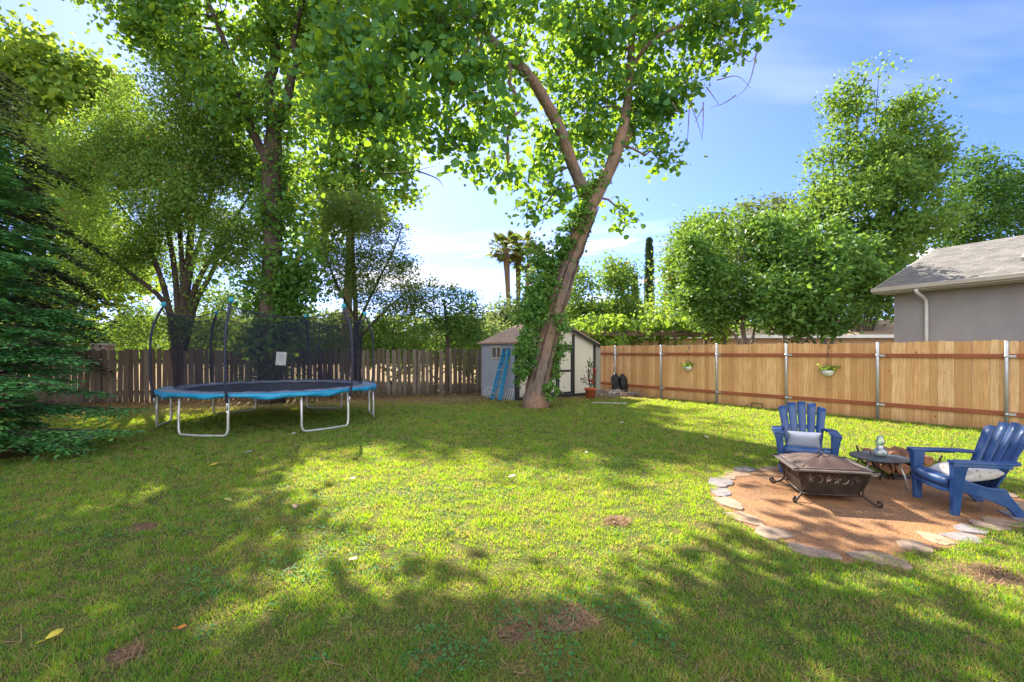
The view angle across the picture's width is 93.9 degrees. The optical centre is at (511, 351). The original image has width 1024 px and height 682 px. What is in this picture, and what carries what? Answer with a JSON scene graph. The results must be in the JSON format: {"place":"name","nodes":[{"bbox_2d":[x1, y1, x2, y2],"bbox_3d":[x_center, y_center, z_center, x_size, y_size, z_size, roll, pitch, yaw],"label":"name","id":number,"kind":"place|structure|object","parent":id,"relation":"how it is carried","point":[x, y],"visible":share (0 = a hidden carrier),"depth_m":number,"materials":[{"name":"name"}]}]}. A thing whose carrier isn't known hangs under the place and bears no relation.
{"place":"outdoors","nodes":[
{"label":"outdoors","id":0,"kind":"place"},
{"bbox_2d":[0,362,1023,681],"bbox_3d":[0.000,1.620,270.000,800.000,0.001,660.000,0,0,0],"label":"ground","id":1,"kind":"structure","parent":0,"point":[288,650],"depth_m":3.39,"materials":[{"name":"green plant"}]},
{"bbox_2d":[36,628,63,642],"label":"fallen leaf","id":2,"kind":"object","parent":1,"relation":"on","point":[55,632],"visible":1,"depth_m":2.68,"materials":[{"name":"yellow plant"}]},
{"bbox_2d":[0,323,105,385],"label":"hedge bush","id":3,"kind":"object","parent":1,"relation":"on","point":[84,344],"visible":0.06,"depth_m":19.03,"materials":[{"name":"green plant"}]},
{"bbox_2d":[0,70,127,386],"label":"cedar tree","id":4,"kind":"object","parent":1,"relation":"on","point":[7,81],"visible":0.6,"depth_m":12.77,"materials":[{"name":"green plant"}]},
{"bbox_2d":[0,118,152,463],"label":"redwood tree","id":5,"kind":"object","parent":1,"relation":"on","point":[30,431],"visible":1,"depth_m":7.62,"materials":[{"name":"green plant"}]},
{"bbox_2d":[63,428,94,440],"bbox_3d":[-7.955,1.567,8.762,0.579,0.308,0.414,0,0,0],"label":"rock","id":6,"kind":"object","parent":1,"relation":"on","point":[91,437],"visible":0.14,"depth_m":8.61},
{"bbox_2d":[0,2,170,326],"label":"sycamore tree","id":7,"kind":"object","parent":1,"relation":"on","point":[38,65],"visible":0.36,"depth_m":19.97,"materials":[{"name":"green plant"}]},
{"bbox_2d":[90,343,115,401],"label":"brick pillar","id":8,"kind":"structure","parent":1,"relation":"on","point":[107,347],"depth_m":15.47,"materials":[{"name":"brick"}]},
{"bbox_2d":[58,303,167,371],"bbox_3d":[-16.841,-0.225,20.060,5.536,3.696,4.274,0,0,0],"label":"leafy bush","id":9,"kind":"object","parent":1,"relation":"on","point":[109,338],"visible":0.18,"depth_m":19.59,"materials":[{"name":"green plant"}]},
{"bbox_2d":[5,28,317,384],"bbox_3d":[-11.845,-4.578,16.637,10.416,12.409,6.114,0,0,0],"label":"multi stem tree","id":10,"kind":"object","parent":1,"relation":"on","point":[194,145],"visible":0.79,"depth_m":15.79,"materials":[{"name":"green plant"}]},
{"bbox_2d":[144,314,255,374],"bbox_3d":[-13.870,-0.124,21.034,6.044,3.494,4.054,0,0,13],"label":"leafy bush","id":11,"kind":"object","parent":1,"relation":"on","point":[169,346],"visible":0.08,"depth_m":20.69,"materials":[{"name":"green plant"}]},
{"bbox_2d":[0,348,481,405],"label":"old fence","id":12,"kind":"object","parent":1,"relation":"on","point":[167,376],"visible":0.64,"depth_m":15.85,"materials":[{"name":"brown wood"}]},
{"bbox_2d":[62,0,442,403],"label":"twin trunk tree","id":13,"kind":"object","parent":1,"relation":"on","point":[147,24],"visible":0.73,"depth_m":14.44,"materials":[{"name":"green plant"}]},
{"bbox_2d":[233,140,318,380],"bbox_3d":[-7.283,-2.513,14.897,2.613,8.267,1.797,0,0,0],"label":"climbing ivy","id":14,"kind":"object","parent":13,"relation":"attached to","point":[287,300],"visible":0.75,"depth_m":14.68,"materials":[{"name":"green plant"}]},
{"bbox_2d":[203,314,322,375],"bbox_3d":[-13.219,-0.143,24.337,6.498,3.532,4.006,0,0,0],"label":"hedge bush","id":15,"kind":"object","parent":1,"relation":"on","point":[243,348],"depth_m":23.93,"materials":[{"name":"green plant"}]},
{"bbox_2d":[149,297,376,436],"bbox_3d":[-5.547,0.293,11.200,4.575,2.646,4.708,0,0,0],"label":"trampoline","id":16,"kind":"object","parent":1,"relation":"on","point":[264,389],"visible":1,"depth_m":10.27,"materials":[{"name":"metal"}]},
{"bbox_2d":[215,354,326,403],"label":"laurel bush","id":17,"kind":"object","parent":1,"relation":"on","point":[271,378],"visible":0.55,"depth_m":14.44,"materials":[{"name":"green plant"}]},
{"bbox_2d":[288,306,363,379],"bbox_3d":[-8.962,-0.358,21.398,4.788,4.086,3.856,0,0,0],"label":"leafy bush","id":18,"kind":"object","parent":1,"relation":"on","point":[332,336],"visible":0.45,"depth_m":21.48,"materials":[{"name":"green plant"}]},
{"bbox_2d":[282,40,440,371],"bbox_3d":[-12.397,-11.391,37.643,14.261,26.059,9.640,0,0,0],"label":"broadleaf tree","id":19,"kind":"object","parent":1,"relation":"on","point":[377,154],"visible":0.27,"depth_m":37.08,"materials":[{"name":"green plant"}]},
{"bbox_2d":[300,175,449,392],"bbox_3d":[-5.431,-2.499,18.471,6.055,8.248,3.960,0,0,0],"label":"bay tree","id":20,"kind":"object","parent":1,"relation":"on","point":[362,226],"visible":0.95,"depth_m":18.30,"materials":[{"name":"green plant"}]},
{"bbox_2d":[335,303,441,385],"bbox_3d":[-5.418,-0.277,21.072,4.641,3.800,4.326,0,0,0],"label":"leafy bush","id":21,"kind":"object","parent":1,"relation":"on","point":[380,328],"visible":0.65,"depth_m":20.76,"materials":[{"name":"green plant"}]},
{"bbox_2d":[381,314,495,379],"bbox_3d":[-4.239,-0.205,25.162,7.024,3.657,4.291,0,0,0],"label":"hedge bush","id":22,"kind":"object","parent":1,"relation":"on","point":[442,345],"visible":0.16,"depth_m":24.76,"materials":[{"name":"green plant"}]},
{"bbox_2d":[1,302,893,362],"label":"treeline","id":23,"kind":"object","parent":1,"relation":"on","point":[336,331],"visible":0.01,"depth_m":66.41,"materials":[{"name":"green plant"}]},
{"bbox_2d":[395,272,501,390],"bbox_3d":[-2.514,-0.903,19.605,4.699,5.048,3.047,0,0,14],"label":"fruit tree","id":24,"kind":"object","parent":1,"relation":"on","point":[449,324],"visible":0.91,"depth_m":19.23,"materials":[{"name":"green plant"}]},
{"bbox_2d":[452,332,481,383],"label":"leafy bush","id":25,"kind":"object","parent":1,"relation":"on","point":[469,346],"visible":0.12,"depth_m":20.21,"materials":[{"name":"green plant"}]},
{"bbox_2d":[450,315,515,357],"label":"hedge bush","id":26,"kind":"object","parent":1,"relation":"on","point":[497,329],"visible":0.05,"depth_m":23.82,"materials":[{"name":"green plant"}]},
{"bbox_2d":[473,289,525,333],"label":"garden tree","id":27,"kind":"object","parent":1,"relation":"on","point":[502,310],"visible":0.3,"depth_m":35.07,"materials":[{"name":"green plant"}]},
{"bbox_2d":[489,347,510,400],"bbox_3d":[-0.348,0.760,15.877,0.667,1.811,0.530,0,0,-36],"label":"step ladder","id":28,"kind":"object","parent":1,"relation":"on","point":[500,369],"visible":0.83,"depth_m":15.86,"materials":[{"name":"blue metal"}]},
{"bbox_2d":[483,231,525,308],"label":"fan palm","id":29,"kind":"object","parent":1,"relation":"on","point":[504,256],"visible":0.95,"depth_m":41.80,"materials":[{"name":"green plant"}]},
{"bbox_2d":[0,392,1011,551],"bbox_3d":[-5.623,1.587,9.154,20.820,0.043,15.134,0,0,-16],"label":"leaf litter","id":30,"kind":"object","parent":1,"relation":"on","point":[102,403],"visible":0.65,"depth_m":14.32,"materials":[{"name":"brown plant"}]},
{"bbox_2d":[504,389,513,399],"bbox_3d":[-0.104,1.435,15.758,0.142,0.375,0.408,0,0,-36],"label":"wire edging","id":31,"kind":"object","parent":1,"relation":"on","point":[510,393],"visible":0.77,"depth_m":15.74,"materials":[{"name":"white paint"}]},
{"bbox_2d":[0,435,1023,681],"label":"lawn clover","id":32,"kind":"object","parent":1,"relation":"on","point":[438,659],"visible":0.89,"depth_m":3.50,"materials":[{"name":"green plant"}]},
{"bbox_2d":[0,420,1023,681],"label":"dead straw","id":33,"kind":"object","parent":1,"relation":"on","point":[622,520],"visible":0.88,"depth_m":2.89,"materials":[{"name":"brown plant"}]},
{"bbox_2d":[500,229,536,308],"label":"fan palm","id":34,"kind":"object","parent":1,"relation":"on","point":[527,235],"visible":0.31,"depth_m":43.75,"materials":[{"name":"green plant"}]},
{"bbox_2d":[510,241,548,285],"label":"fan palm","id":35,"kind":"object","parent":1,"relation":"on","point":[516,264],"visible":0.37,"depth_m":42.65,"materials":[{"name":"green plant"}]},
{"bbox_2d":[269,0,801,408],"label":"broadleaf tree","id":36,"kind":"object","parent":1,"relation":"on","point":[355,87],"visible":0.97,"depth_m":12.44,"materials":[{"name":"green plant"}]},
{"bbox_2d":[507,159,612,402],"bbox_3d":[1.367,-1.880,13.722,3.039,7.008,1.484,0,0,0],"label":"climbing ivy","id":37,"kind":"object","parent":36,"relation":"attached to","point":[537,291],"visible":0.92,"depth_m":13.49,"materials":[{"name":"green plant"}]},
{"bbox_2d":[477,324,600,400],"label":"garden shed","id":38,"kind":"structure","parent":1,"relation":"on","point":[574,367],"depth_m":16.93,"materials":[{"name":"beige wood"}]},
{"bbox_2d":[491,346,501,358],"bbox_3d":[-0.535,0.045,16.521,0.040,0.440,0.620,0,0,-36],"label":"window","id":39,"kind":"structure","parent":38,"relation":"in","point":[496,351],"depth_m":16.50,"materials":[{"name":"beige paint"}]},
{"bbox_2d":[550,361,556,394],"bbox_3d":[1.290,0.690,16.396,0.680,1.620,0.042,0,0,-36],"label":"door","id":40,"kind":"structure","parent":38,"relation":"in","point":[556,361],"depth_m":16.50,"materials":[{"name":"beige"}]},
{"bbox_2d":[557,348,571,393],"bbox_3d":[1.871,0.690,16.795,0.680,1.620,0.078,0,0,-36],"label":"door","id":41,"kind":"structure","parent":38,"relation":"in","point":[566,379],"depth_m":16.85,"materials":[{"name":"beige wood"}]},
{"bbox_2d":[509,246,570,324],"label":"garden tree","id":42,"kind":"object","parent":1,"relation":"on","point":[530,270],"visible":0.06,"depth_m":35.40,"materials":[{"name":"green plant"}]},
{"bbox_2d":[580,358,598,398],"bbox_3d":[2.684,0.919,16.422,0.592,1.401,0.603,0,0,-39],"label":"flower pot","id":43,"kind":"object","parent":1,"relation":"on","point":[590,391],"visible":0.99,"depth_m":16.34,"materials":[{"name":"ceramic"}]},
{"bbox_2d":[595,344,600,394],"bbox_3d":[3.191,0.680,17.725,0.240,1.880,0.030,0,0,-36],"label":"wooden board","id":44,"kind":"object","parent":1,"relation":"on","point":[598,365],"visible":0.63,"depth_m":17.69,"materials":[{"name":"grey wood"}]},
{"bbox_2d":[567,315,649,345],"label":"hedge bush","id":45,"kind":"object","parent":1,"relation":"on","point":[631,343],"visible":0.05,"depth_m":24.20,"materials":[{"name":"green plant"}]},
{"bbox_2d":[593,402,626,403],"bbox_3d":[3.004,1.601,14.786,1.075,0.038,0.215,0,0,8],"label":"garden board","id":46,"kind":"object","parent":1,"relation":"on","point":[608,402],"visible":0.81,"depth_m":14.75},
{"bbox_2d":[584,386,646,396],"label":"dry twigs","id":47,"kind":"object","parent":1,"relation":"on","point":[634,393],"visible":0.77,"depth_m":17.07,"materials":[{"name":"wood"}]},
{"bbox_2d":[611,373,619,389],"bbox_3d":[3.853,1.188,17.794,0.340,0.785,0.282,0,0,0],"label":"rubbish bag","id":48,"kind":"object","parent":1,"relation":"on","point":[615,383],"visible":0.77,"depth_m":17.69,"materials":[{"name":"black plastic"}]},
{"bbox_2d":[563,244,671,341],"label":"garden tree","id":49,"kind":"object","parent":1,"relation":"on","point":[618,279],"visible":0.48,"depth_m":24.88,"materials":[{"name":"green plant"}]},
{"bbox_2d":[619,374,627,391],"bbox_3d":[4.135,1.246,17.750,0.321,0.829,0.318,0,0,-37],"label":"rubbish bag","id":50,"kind":"object","parent":1,"relation":"on","point":[623,381],"visible":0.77,"depth_m":17.63,"materials":[{"name":"black plastic"}]},
{"bbox_2d":[631,275,639,306],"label":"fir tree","id":51,"kind":"object","parent":1,"relation":"on","point":[634,286],"visible":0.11,"depth_m":59.73,"materials":[{"name":"green plant"}]},
{"bbox_2d":[601,290,695,343],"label":"garden tree","id":52,"kind":"object","parent":1,"relation":"on","point":[657,310],"visible":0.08,"depth_m":28.48,"materials":[{"name":"green plant"}]},
{"bbox_2d":[643,237,655,320],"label":"cypress tree","id":53,"kind":"object","parent":1,"relation":"on","point":[649,248],"visible":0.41,"depth_m":47.75,"materials":[{"name":"green plant"}]},
{"bbox_2d":[567,310,752,345],"bbox_3d":[6.057,-0.126,21.491,8.126,3.493,4.054,0,0,0],"label":"vine arbor","id":54,"kind":"object","parent":1,"relation":"on","point":[613,330],"visible":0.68,"depth_m":20.46,"materials":[{"name":"green plant"}]},
{"bbox_2d":[644,192,750,315],"bbox_3d":[12.800,-4.423,32.894,8.024,12.087,7.617,0,0,0],"label":"garden tree","id":55,"kind":"object","parent":1,"relation":"on","point":[670,281],"visible":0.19,"depth_m":32.51,"materials":[{"name":"green plant"}]},
{"bbox_2d":[658,198,824,344],"bbox_3d":[8.390,-1.961,17.589,6.224,7.265,4.460,0,0,21],"label":"fruit tree","id":56,"kind":"object","parent":1,"relation":"on","point":[707,294],"visible":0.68,"depth_m":16.98,"materials":[{"name":"green plant"}]},
{"bbox_2d":[611,320,893,379],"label":"tan house","id":57,"kind":"structure","parent":1,"relation":"on","point":[880,333],"depth_m":26.90,"materials":[{"name":"paint"}]},
{"bbox_2d":[722,183,803,288],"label":"garden tree","id":58,"kind":"object","parent":1,"relation":"on","point":[776,201],"visible":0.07,"depth_m":34.91,"materials":[{"name":"green plant"}]},
{"bbox_2d":[748,236,804,342],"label":"fruit tree","id":59,"kind":"object","parent":1,"relation":"on","point":[784,336],"depth_m":20.96,"materials":[{"name":"green plant"}]},
{"bbox_2d":[601,340,1023,428],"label":"board fence","id":60,"kind":"object","parent":1,"relation":"on","point":[979,384],"visible":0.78,"depth_m":11.83,"materials":[{"name":"brown wood"}]},
{"bbox_2d":[681,349,694,370],"bbox_3d":[5.723,0.209,15.528,0.394,0.859,0.500,0,0,10],"label":"hanging basket","id":61,"kind":"object","parent":60,"relation":"hanging from","point":[688,367],"visible":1,"depth_m":15.49,"materials":[{"name":"white paint"}]},
{"bbox_2d":[814,342,841,375],"bbox_3d":[8.069,0.207,12.163,0.456,0.874,0.562,0,0,-35],"label":"hanging basket","id":62,"kind":"object","parent":60,"relation":"hanging from","point":[828,372],"visible":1,"depth_m":12.13,"materials":[{"name":"white paint"}]},
{"bbox_2d":[734,211,900,344],"bbox_3d":[9.731,-1.335,15.235,5.242,6.039,3.950,0,0,0],"label":"fruit tree","id":63,"kind":"object","parent":1,"relation":"on","point":[805,299],"visible":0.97,"depth_m":14.68,"materials":[{"name":"green plant"}]},
{"bbox_2d":[770,50,985,331],"bbox_3d":[19.772,-7.446,27.118,11.544,18.133,8.223,0,0,0],"label":"walnut tree","id":64,"kind":"object","parent":1,"relation":"on","point":[913,175],"visible":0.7,"depth_m":26.00,"materials":[{"name":"green plant"}]},
{"bbox_2d":[916,139,1023,249],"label":"evergreen tree","id":65,"kind":"object","parent":1,"relation":"on","point":[1004,191],"visible":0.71,"depth_m":29.79,"materials":[{"name":"green plant"}]},
{"bbox_2d":[0,0,1023,327],"label":"sky","id":66,"kind":"structure","parent":0,"point":[754,139],"materials":[{"name":"blue"}]},
{"bbox_2d":[710,465,1023,564],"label":"patio ground","id":67,"kind":"structure","parent":0,"point":[825,527],"depth_m":4.76,"materials":[{"name":"brown soil"}]},
{"bbox_2d":[710,487,730,496],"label":"flagstone","id":68,"kind":"object","parent":67,"relation":"on","point":[721,492],"visible":0.59,"depth_m":5.43,"materials":[{"name":"grey stone"}]},
{"bbox_2d":[708,477,733,487],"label":"flagstone","id":69,"kind":"object","parent":67,"relation":"on","point":[721,483],"visible":0.73,"depth_m":5.82,"materials":[{"name":"grey stone"}]},
{"bbox_2d":[716,474,735,479],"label":"flagstone","id":70,"kind":"object","parent":67,"relation":"on","point":[730,477],"visible":0.68,"depth_m":6.13,"materials":[{"name":"beige stone"}]},
{"bbox_2d":[712,496,743,510],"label":"flagstone","id":71,"kind":"object","parent":67,"relation":"on","point":[728,502],"visible":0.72,"depth_m":5.05,"materials":[{"name":"beige stone"}]},
{"bbox_2d":[725,470,750,476],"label":"flagstone","id":72,"kind":"object","parent":67,"relation":"on","point":[737,473],"visible":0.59,"depth_m":6.28,"materials":[{"name":"beige stone"}]},
{"bbox_2d":[723,511,763,525],"bbox_3d":[2.259,1.628,4.612,0.228,0.044,0.426,0,0,-20],"label":"flagstone","id":73,"kind":"object","parent":67,"relation":"on","point":[748,519],"visible":0.7,"depth_m":4.59,"materials":[{"name":"beige stone"}]},
{"bbox_2d":[734,466,755,471],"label":"flagstone","id":74,"kind":"object","parent":67,"relation":"on","point":[747,469],"visible":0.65,"depth_m":6.47,"materials":[{"name":"grey stone"}]},
{"bbox_2d":[756,466,778,470],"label":"flagstone","id":75,"kind":"object","parent":67,"relation":"on","point":[768,468],"visible":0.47,"depth_m":6.54,"materials":[{"name":"beige stone"}]},
{"bbox_2d":[754,525,794,540],"bbox_3d":[2.301,1.625,4.250,0.311,0.049,0.298,0,0,-24],"label":"flagstone","id":76,"kind":"object","parent":67,"relation":"on","point":[768,532],"visible":0.69,"depth_m":4.20,"materials":[{"name":"beige stone"}]},
{"bbox_2d":[772,401,841,472],"bbox_3d":[4.015,1.172,6.568,0.779,0.896,0.786,0,0,26],"label":"adirondack chair","id":77,"kind":"object","parent":67,"relation":"on","point":[781,432],"visible":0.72,"depth_m":6.71,"materials":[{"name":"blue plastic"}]},
{"bbox_2d":[787,431,820,447],"bbox_3d":[4.032,1.220,6.603,0.400,0.260,0.108,0,28,26],"label":"pale pillow","id":78,"kind":"object","parent":77,"relation":"on","point":[804,439],"visible":0.98,"depth_m":6.55,"materials":[{"name":"fabric"}]},
{"bbox_2d":[787,542,842,560],"bbox_3d":[2.414,1.625,3.831,0.205,0.049,0.394,0,0,-44],"label":"flagstone","id":79,"kind":"object","parent":67,"relation":"on","point":[808,551],"visible":0.7,"depth_m":3.82,"materials":[{"name":"grey stone"}]},
{"bbox_2d":[769,449,882,507],"bbox_3d":[3.480,1.355,5.380,0.841,0.520,0.841,0,0,13],"label":"fire pit","id":80,"kind":"object","parent":67,"relation":"on","point":[818,473],"visible":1,"depth_m":5.12,"materials":[{"name":"metal"}]},
{"bbox_2d":[849,451,909,488],"bbox_3d":[4.500,1.454,5.860,0.610,0.336,0.610,0,0,0],"label":"side table","id":81,"kind":"object","parent":67,"relation":"on","point":[889,458],"visible":0.87,"depth_m":5.76,"materials":[{"name":"metal"}]},
{"bbox_2d":[872,438,887,456],"bbox_3d":[4.520,1.161,5.870,0.159,0.250,0.157,0,0,0],"label":"glass lantern","id":82,"kind":"object","parent":81,"relation":"on","point":[878,453],"visible":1,"depth_m":5.84,"materials":[{"name":"metal"}]},
{"bbox_2d":[846,551,912,569],"bbox_3d":[2.845,1.625,3.717,0.409,0.049,0.237,0,0,33],"label":"flagstone","id":83,"kind":"object","parent":67,"relation":"on","point":[851,554],"visible":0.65,"depth_m":3.69,"materials":[{"name":"grey stone"}]},
{"bbox_2d":[856,445,942,478],"bbox_3d":[4.949,1.441,6.134,0.800,0.366,0.364,0,0,12],"label":"log rack","id":84,"kind":"object","parent":67,"relation":"on","point":[882,472],"visible":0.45,"depth_m":6.02,"materials":[{"name":"metal"}]},
{"bbox_2d":[865,460,894,473],"bbox_3d":[4.752,1.463,6.176,0.139,0.145,0.400,0,0,10],"label":"firewood log","id":85,"kind":"object","parent":84,"relation":"on","point":[885,467],"visible":0.63,"depth_m":5.99,"materials":[{"name":"brown wood"}]},
{"bbox_2d":[862,448,877,451],"bbox_3d":[4.699,1.344,6.187,0.121,0.111,0.400,0,0,10],"label":"firewood log","id":86,"kind":"object","parent":85,"relation":"on","point":[866,449],"visible":0.27,"depth_m":6.28,"materials":[{"name":"brown wood"}]},
{"bbox_2d":[894,464,910,475],"bbox_3d":[4.921,1.473,6.140,0.171,0.168,0.400,0,0,13],"label":"firewood log","id":87,"kind":"object","parent":84,"relation":"on","point":[906,468],"visible":0.31,"depth_m":5.95,"materials":[{"name":"brown wood"}]},
{"bbox_2d":[875,445,899,454],"bbox_3d":[4.838,1.310,6.158,0.130,0.131,0.400,0,0,16],"label":"firewood log","id":88,"kind":"object","parent":87,"relation":"on","point":[890,451],"visible":0.31,"depth_m":6.10,"materials":[{"name":"brown wood"}]},
{"bbox_2d":[890,473,911,480],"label":"flagstone","id":89,"kind":"object","parent":67,"relation":"on","point":[896,477],"visible":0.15,"depth_m":6.08,"materials":[{"name":"grey stone"}]},
{"bbox_2d":[896,539,934,553],"bbox_3d":[3.325,1.627,3.954,0.241,0.046,0.256,0,0,0],"label":"flagstone","id":90,"kind":"object","parent":67,"relation":"on","point":[910,544],"visible":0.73,"depth_m":3.95,"materials":[{"name":"grey stone"}]},
{"bbox_2d":[917,531,956,545],"bbox_3d":[3.657,1.630,4.134,0.198,0.040,0.327,0,0,0],"label":"flagstone","id":91,"kind":"object","parent":67,"relation":"on","point":[940,540],"visible":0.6,"depth_m":4.11,"materials":[{"name":"beige stone"}]},
{"bbox_2d":[939,532,984,543],"bbox_3d":[3.911,1.630,4.143,0.294,0.040,0.254,0,0,0],"label":"flagstone","id":92,"kind":"object","parent":67,"relation":"on","point":[958,535],"visible":0.59,"depth_m":4.15,"materials":[{"name":"grey stone"}]},
{"bbox_2d":[907,422,1023,517],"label":"adirondack chair","id":93,"kind":"object","parent":67,"relation":"on","point":[1000,446],"visible":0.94,"depth_m":4.79,"materials":[{"name":"blue plastic"}]},
{"bbox_2d":[929,462,1004,481],"bbox_3d":[4.685,1.235,4.939,0.400,0.158,0.460,-10,-2,11],"label":"floral pillow","id":94,"kind":"object","parent":93,"relation":"on","point":[976,474],"visible":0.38,"depth_m":4.75,"materials":[{"name":"fabric"}]},
{"bbox_2d":[953,523,987,534],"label":"flagstone","id":95,"kind":"object","parent":67,"relation":"on","point":[964,528],"visible":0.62,"depth_m":4.29,"materials":[{"name":"grey stone"}]},
{"bbox_2d":[967,519,1011,531],"bbox_3d":[4.387,1.625,4.407,0.228,0.051,0.294,0,0,-33],"label":"flagstone","id":96,"kind":"object","parent":67,"relation":"on","point":[977,523],"visible":0.56,"depth_m":4.38,"materials":[{"name":"grey stone"}]},
{"bbox_2d":[980,516,1023,527],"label":"flagstone","id":97,"kind":"object","parent":67,"relation":"on","point":[1001,521],"visible":0.62,"depth_m":4.50,"materials":[{"name":"grey stone"}]},
{"bbox_2d":[996,510,1023,521],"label":"flagstone","id":98,"kind":"object","parent":67,"relation":"on","point":[1008,514],"visible":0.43,"depth_m":4.68,"materials":[{"name":"grey stone"}]},
{"bbox_2d":[1008,492,1017,497],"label":"flagstone","id":99,"kind":"object","parent":67,"relation":"on","point":[1013,495],"visible":0.2,"depth_m":5.32,"materials":[{"name":"beige stone"}]},
{"bbox_2d":[1015,501,1023,510],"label":"flagstone","id":100,"kind":"object","parent":67,"relation":"on","point":[1021,504],"visible":0.13,"depth_m":5.01,"materials":[{"name":"beige stone"}]},
{"bbox_2d":[871,235,1023,342],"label":"grey house","id":101,"kind":"structure","parent":0,"point":[971,292],"depth_m":12.56,"materials":[{"name":"paint"}]},
{"bbox_3d":[5.080,1.459,6.106,0.159,0.142,0.400,0,0,9],"label":"firewood log","id":102,"kind":"object","parent":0,"visible":0},
{"bbox_2d":[890,445,908,457],"bbox_3d":[5.003,1.318,6.122,0.160,0.147,0.400,0,0,11],"label":"firewood log","id":103,"kind":"object","parent":102,"relation":"on","point":[902,451],"visible":0.3,"depth_m":6.09,"materials":[{"name":"brown wood"}]},
{"bbox_2d":[924,455,933,465],"bbox_3d":[5.178,1.353,6.085,0.119,0.115,0.400,0,0,11],"label":"firewood log","id":104,"kind":"object","parent":102,"relation":"on","point":[928,460],"visible":0.38,"depth_m":5.89,"materials":[{"name":"brown wood"}]}
]}

